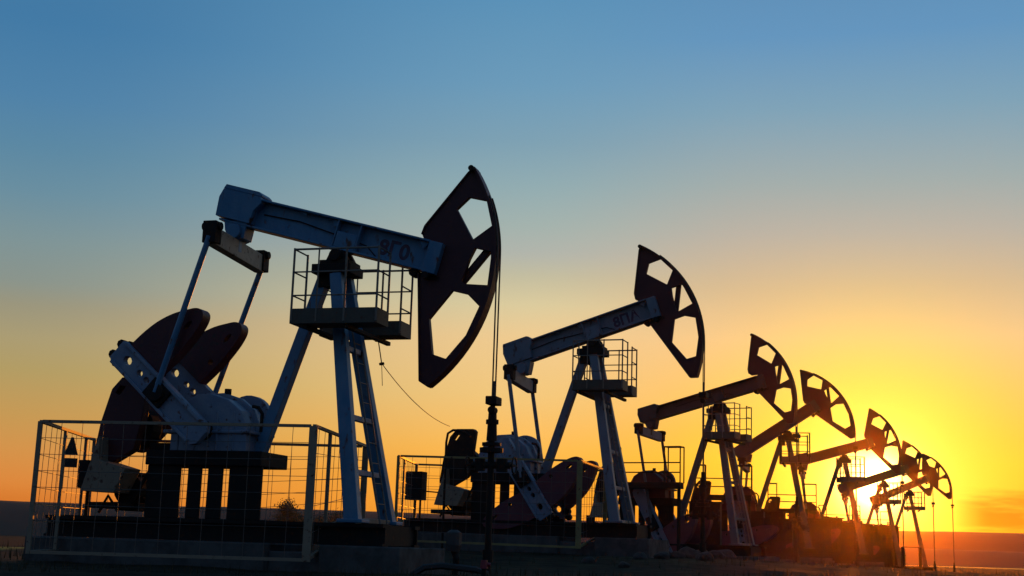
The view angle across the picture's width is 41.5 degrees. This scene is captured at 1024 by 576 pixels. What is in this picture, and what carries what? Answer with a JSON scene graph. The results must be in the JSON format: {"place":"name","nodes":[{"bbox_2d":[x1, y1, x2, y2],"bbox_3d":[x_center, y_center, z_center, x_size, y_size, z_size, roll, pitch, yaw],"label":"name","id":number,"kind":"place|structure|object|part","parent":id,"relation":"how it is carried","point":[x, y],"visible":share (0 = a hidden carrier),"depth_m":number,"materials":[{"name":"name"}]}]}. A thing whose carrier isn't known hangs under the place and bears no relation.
{"place":"outdoors","nodes":[
{"label":"outdoors","id":0,"kind":"place"},
{"bbox_2d":[0,535,1023,575],"bbox_3d":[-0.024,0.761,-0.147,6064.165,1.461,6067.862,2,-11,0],"label":"ground","id":1,"kind":"structure","parent":0,"point":[548,564],"depth_m":25.94,"materials":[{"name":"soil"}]},
{"bbox_2d":[23,536,444,573],"bbox_3d":[-4.506,4.464,21.956,6.470,0.668,2.160,-1,-11,16],"label":"concrete foundation","id":2,"kind":"object","parent":1,"relation":"on","point":[387,560],"visible":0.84,"depth_m":20.94,"materials":[{"name":"grey concrete"}]},
{"bbox_2d":[25,420,367,561],"bbox_3d":[-4.984,3.340,21.996,4.870,2.060,3.580,2,-11,0],"label":"safety fence","id":3,"kind":"object","parent":2,"relation":"on","point":[311,468],"visible":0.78,"depth_m":20.39,"materials":[{"name":"metal"}]},
{"bbox_2d":[65,458,77,467],"bbox_3d":[-7.225,2.858,22.115,0.220,0.150,0.020,3,-11,-8],"label":"notice plate","id":4,"kind":"object","parent":3,"relation":"attached to","point":[71,462],"visible":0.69,"depth_m":22.11,"materials":[{"name":"black paint"}]},
{"bbox_2d":[66,437,77,454],"bbox_3d":[-7.217,2.594,22.166,0.220,0.290,0.020,3,-11,-8],"label":"warning sign","id":5,"kind":"object","parent":3,"relation":"hanging from","point":[71,449],"visible":0.88,"depth_m":22.15,"materials":[{"name":"black metal"}]},
{"bbox_2d":[43,165,501,547],"bbox_3d":[-3.774,1.113,22.423,7.470,6.129,2.038,-1,-11,16],"label":"pump jack","id":6,"kind":"object","parent":2,"relation":"on","point":[436,259],"visible":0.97,"depth_m":22.05,"materials":[{"name":"blue paint"}]},
{"bbox_2d":[375,341,383,385],"bbox_3d":[-2.241,1.245,22.804,0.188,0.812,0.098,-2,-12,19],"label":"cable insulator","id":7,"kind":"object","parent":6,"relation":"hanging from","point":[381,363],"visible":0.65,"depth_m":22.78,"materials":[{"name":"metal"}]},
{"bbox_2d":[383,365,449,426],"bbox_3d":[-1.789,2.180,26.368,0.014,0.420,7.423,1,-11,7],"label":"power cable","id":8,"kind":"object","parent":7,"relation":"hanging from","point":[409,397],"visible":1,"depth_m":25.13,"materials":[{"name":"metal"}]},
{"bbox_2d":[267,498,317,521],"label":"tree","id":9,"kind":"object","parent":1,"relation":"on","point":[284,513],"visible":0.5,"depth_m":222.65,"materials":[{"name":"black plant"}]},
{"bbox_2d":[313,508,342,521],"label":"tree","id":10,"kind":"object","parent":1,"relation":"on","point":[332,519],"visible":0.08,"depth_m":234.21,"materials":[{"name":"black plant"}]},
{"bbox_2d":[411,562,488,575],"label":"pipe hoop","id":11,"kind":"object","parent":1,"relation":"on","point":[448,566],"visible":0.8,"depth_m":19.74,"materials":[{"name":"black paint"}]},
{"bbox_2d":[445,530,461,574],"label":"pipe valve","id":12,"kind":"object","parent":1,"relation":"on","point":[453,541],"visible":0.89,"depth_m":20.15,"materials":[{"name":"metal"}]},
{"bbox_2d":[441,429,470,548],"bbox_3d":[-1.326,4.824,32.059,0.616,2.950,0.058,2,-11,0],"label":"bent pipe","id":13,"kind":"object","parent":1,"relation":"on","point":[445,466],"visible":0.91,"depth_m":32.10,"materials":[{"name":"metal"}]},
{"bbox_2d":[480,560,490,575],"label":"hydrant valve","id":14,"kind":"object","parent":1,"relation":"on","point":[485,565],"visible":1,"depth_m":19.16,"materials":[{"name":"metal"}]},
{"bbox_2d":[464,405,516,574],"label":"wellhead","id":15,"kind":"object","parent":1,"relation":"on","point":[491,450],"visible":1,"depth_m":21.02,"materials":[{"name":"metal"}]},
{"bbox_2d":[410,532,668,557],"bbox_3d":[0.439,6.431,33.230,6.482,0.668,2.160,-2,-12,19],"label":"concrete foundation","id":16,"kind":"object","parent":1,"relation":"on","point":[621,547],"visible":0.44,"depth_m":32.06,"materials":[{"name":"grey concrete"}]},
{"bbox_2d":[394,455,606,548],"bbox_3d":[-0.131,5.252,32.860,5.145,2.027,3.580,2,-11,0],"label":"safety fence","id":17,"kind":"object","parent":16,"relation":"on","point":[578,515],"visible":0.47,"depth_m":31.24,"materials":[{"name":"black metal"}]},
{"bbox_2d":[404,244,707,538],"bbox_3d":[1.124,2.548,33.785,7.570,7.203,2.038,-2,-12,19],"label":"pump jack","id":18,"kind":"object","parent":16,"relation":"on","point":[655,306],"visible":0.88,"depth_m":33.31,"materials":[{"name":"metal"}]},
{"bbox_2d":[581,557,595,563],"bbox_3d":[1.526,5.462,26.963,0.287,0.211,0.278,-8,-15,42],"label":"rock","id":19,"kind":"object","parent":1,"relation":"on","point":[589,560],"visible":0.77,"depth_m":26.87,"materials":[{"name":"stone"}]},
{"bbox_2d":[618,561,629,567],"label":"rock","id":20,"kind":"object","parent":1,"relation":"on","point":[622,564],"visible":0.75,"depth_m":25.78,"materials":[{"name":"stone"}]},
{"bbox_2d":[633,552,647,559],"bbox_3d":[2.734,5.760,28.844,0.313,0.263,0.322,2,-11,0],"label":"rock","id":21,"kind":"object","parent":1,"relation":"on","point":[639,556],"visible":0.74,"depth_m":28.76,"materials":[{"name":"stone"}]},
{"bbox_2d":[653,552,669,559],"bbox_3d":[3.321,5.981,30.021,0.320,0.251,0.360,11,-14,-39],"label":"rock","id":22,"kind":"object","parent":1,"relation":"on","point":[662,555],"visible":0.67,"depth_m":29.91,"materials":[{"name":"stone"}]},
{"bbox_2d":[669,551,684,558],"bbox_3d":[3.967,6.521,32.761,0.403,0.284,0.370,11,-14,-40],"label":"rock","id":23,"kind":"object","parent":1,"relation":"on","point":[676,555],"visible":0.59,"depth_m":32.64,"materials":[{"name":"stone"}]},
{"bbox_2d":[679,546,698,557],"bbox_3d":[5.163,7.796,39.460,0.661,0.500,0.682,5,-11,-14],"label":"rock","id":24,"kind":"object","parent":1,"relation":"on","point":[689,552],"visible":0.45,"depth_m":39.28,"materials":[{"name":"stone"}]},
{"bbox_2d":[685,472,719,552],"bbox_3d":[4.514,5.488,32.011,0.787,2.247,0.370,-2,-12,19],"label":"wellhead","id":25,"kind":"object","parent":1,"relation":"on","point":[702,515],"visible":0.97,"depth_m":31.98,"materials":[{"name":"metal"}]},
{"bbox_2d":[696,552,713,560],"bbox_3d":[4.385,6.173,30.837,0.384,0.302,0.409,7,-12,-25],"label":"rock","id":26,"kind":"object","parent":1,"relation":"on","point":[707,556],"visible":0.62,"depth_m":30.68,"materials":[{"name":"stone"}]},
{"bbox_2d":[689,501,722,544],"bbox_3d":[7.253,9.289,50.688,1.250,2.510,0.930,-1,-11,14],"label":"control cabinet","id":27,"kind":"object","parent":1,"relation":"on","point":[714,537],"visible":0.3,"depth_m":50.37,"materials":[{"name":"metal"}]},
{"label":"door","id":28,"kind":"part","parent":27,"relation":"part of","materials":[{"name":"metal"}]},
{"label":"door","id":29,"kind":"part","parent":27,"relation":"part of","materials":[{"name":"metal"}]},
{"bbox_2d":[709,550,725,558],"bbox_3d":[6.045,7.924,39.868,0.594,0.373,0.552,2,-11,0],"label":"rock","id":30,"kind":"object","parent":1,"relation":"on","point":[714,553],"visible":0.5,"depth_m":39.66,"materials":[{"name":"stone"}]},
{"bbox_2d":[717,549,735,558],"bbox_3d":[6.455,8.142,40.866,0.681,0.477,0.652,-7,-14,40],"label":"rock","id":31,"kind":"object","parent":1,"relation":"on","point":[726,552],"visible":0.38,"depth_m":40.67,"materials":[{"name":"stone"}]},
{"bbox_2d":[736,556,778,560],"bbox_3d":[5.725,9.524,46.641,6.560,0.668,2.160,-4,-13,29],"label":"concrete foundation","id":32,"kind":"object","parent":1,"relation":"on","point":[762,558],"visible":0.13,"depth_m":44.49,"materials":[{"name":"grey concrete"}]},
{"bbox_2d":[586,333,800,556],"bbox_3d":[6.200,5.604,46.986,7.670,7.929,2.392,-4,-13,29],"label":"pump jack","id":33,"kind":"object","parent":32,"relation":"on","point":[649,490],"visible":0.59,"depth_m":46.52,"materials":[{"name":"grey metal"}]},
{"bbox_2d":[761,508,787,559],"bbox_3d":[11.125,11.134,60.556,2.350,3.044,1.900,0,-11,8],"label":"metal cabin","id":34,"kind":"object","parent":1,"relation":"on","point":[775,517],"visible":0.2,"depth_m":59.75,"materials":[{"name":"metal"}]},
{"bbox_2d":[764,516,769,546],"bbox_3d":[11.006,11.018,59.698,0.800,1.860,0.076,0,-11,8],"label":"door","id":35,"kind":"structure","parent":34,"relation":"in","point":[767,518],"depth_m":59.79,"materials":[{"name":"metal"}]},
{"bbox_2d":[751,556,831,564],"bbox_3d":[9.816,11.344,55.607,6.540,0.668,2.160,-1,-11,14],"label":"concrete foundation","id":36,"kind":"object","parent":1,"relation":"on","point":[816,561],"visible":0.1,"depth_m":54.02,"materials":[{"name":"grey concrete"}]},
{"bbox_2d":[690,370,857,557],"bbox_3d":[10.503,7.197,56.085,7.470,7.692,2.396,-1,-11,14],"label":"pump jack","id":37,"kind":"object","parent":36,"relation":"on","point":[817,402],"visible":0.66,"depth_m":55.77,"materials":[{"name":"grey metal"}]},
{"bbox_2d":[784,497,809,561],"bbox_3d":[9.442,8.187,44.762,0.787,2.527,0.370,-4,-13,29],"label":"wellhead","id":38,"kind":"object","parent":1,"relation":"on","point":[796,520],"visible":0.98,"depth_m":44.74,"materials":[{"name":"metal"}]},
{"bbox_2d":[790,513,833,563],"bbox_3d":[13.781,11.741,62.186,1.900,2.752,1.700,0,-11,10],"label":"metal cabin","id":39,"kind":"object","parent":1,"relation":"on","point":[820,532],"visible":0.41,"depth_m":61.51,"materials":[{"name":"metal"}]},
{"bbox_2d":[799,522,817,557],"bbox_3d":[13.484,11.554,61.477,0.800,1.752,0.076,0,-11,10],"label":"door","id":40,"kind":"structure","parent":39,"relation":"in","point":[813,526],"depth_m":61.52,"materials":[{"name":"metal"}]},
{"bbox_2d":[823,517,844,562],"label":"metal cabin","id":41,"kind":"object","parent":1,"relation":"on","point":[837,543],"visible":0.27,"depth_m":69.81,"materials":[{"name":"metal"}]},
{"bbox_2d":[831,526,834,552],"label":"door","id":42,"kind":"structure","parent":41,"relation":"in","point":[832,527],"depth_m":69.71,"materials":[{"name":"metal"}]},
{"bbox_2d":[786,559,883,566],"bbox_3d":[14.785,13.656,66.190,6.544,0.668,2.160,0,-11,12],"label":"concrete foundation","id":43,"kind":"object","parent":1,"relation":"on","point":[878,564],"visible":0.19,"depth_m":64.68,"materials":[{"name":"grey concrete"}]},
{"bbox_2d":[764,408,903,561],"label":"pump jack","id":44,"kind":"object","parent":43,"relation":"on","point":[873,435],"visible":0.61,"depth_m":66.52,"materials":[{"name":"grey metal"}]},
{"bbox_2d":[836,514,874,563],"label":"metal cabin","id":45,"kind":"object","parent":1,"relation":"on","point":[849,537],"visible":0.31,"depth_m":73.99,"materials":[{"name":"metal"}]},
{"bbox_2d":[843,536,850,563],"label":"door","id":46,"kind":"structure","parent":45,"relation":"in","point":[846,539],"depth_m":73.95,"materials":[{"name":"metal"}]},
{"bbox_2d":[854,541,858,564],"bbox_3d":[13.956,10.917,54.667,0.193,1.331,0.193,-1,-11,14],"label":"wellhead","id":47,"kind":"object","parent":1,"relation":"on","point":[856,549],"visible":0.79,"depth_m":54.64,"materials":[{"name":"metal"}]},
{"bbox_2d":[818,440,934,568],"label":"pump jack","id":48,"kind":"object","parent":1,"relation":"on","point":[911,469],"visible":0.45,"depth_m":78.74,"materials":[{"name":"grey metal"}]},
{"bbox_2d":[873,522,900,565],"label":"metal cabin","id":49,"kind":"object","parent":1,"relation":"on","point":[883,541],"visible":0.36,"depth_m":83.79,"materials":[{"name":"metal"}]},
{"bbox_2d":[875,541,888,565],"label":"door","id":50,"kind":"structure","parent":49,"relation":"in","point":[882,555],"depth_m":83.68,"materials":[{"name":"metal"}]},
{"bbox_2d":[902,548,905,568],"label":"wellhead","id":51,"kind":"object","parent":1,"relation":"on","point":[903,558],"visible":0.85,"depth_m":65.36,"materials":[{"name":"metal"}]},
{"bbox_2d":[858,454,954,570],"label":"pump jack","id":52,"kind":"object","parent":1,"relation":"on","point":[908,486],"visible":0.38,"depth_m":91.06,"materials":[{"name":"grey metal"}]},
{"bbox_2d":[901,547,921,569],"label":"safety fence","id":53,"kind":"object","parent":1,"relation":"on","point":[920,556],"visible":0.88,"depth_m":71.75,"materials":[{"name":"metal"}]},
{"bbox_2d":[0,500,1023,551],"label":"hills","id":54,"kind":"structure","parent":0,"point":[14,516],"depth_m":284.37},
{"bbox_2d":[0,0,1023,532],"label":"sky","id":55,"kind":"structure","parent":0,"point":[838,185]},
{"bbox_2d":[900,548,1023,567],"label":"hills","id":56,"kind":"structure","parent":0,"point":[982,558],"depth_m":204.78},
{"bbox_2d":[906,565,1023,569],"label":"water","id":57,"kind":"structure","parent":0,"point":[972,567],"depth_m":158.53,"materials":[{"name":"liquid"}]}
]}

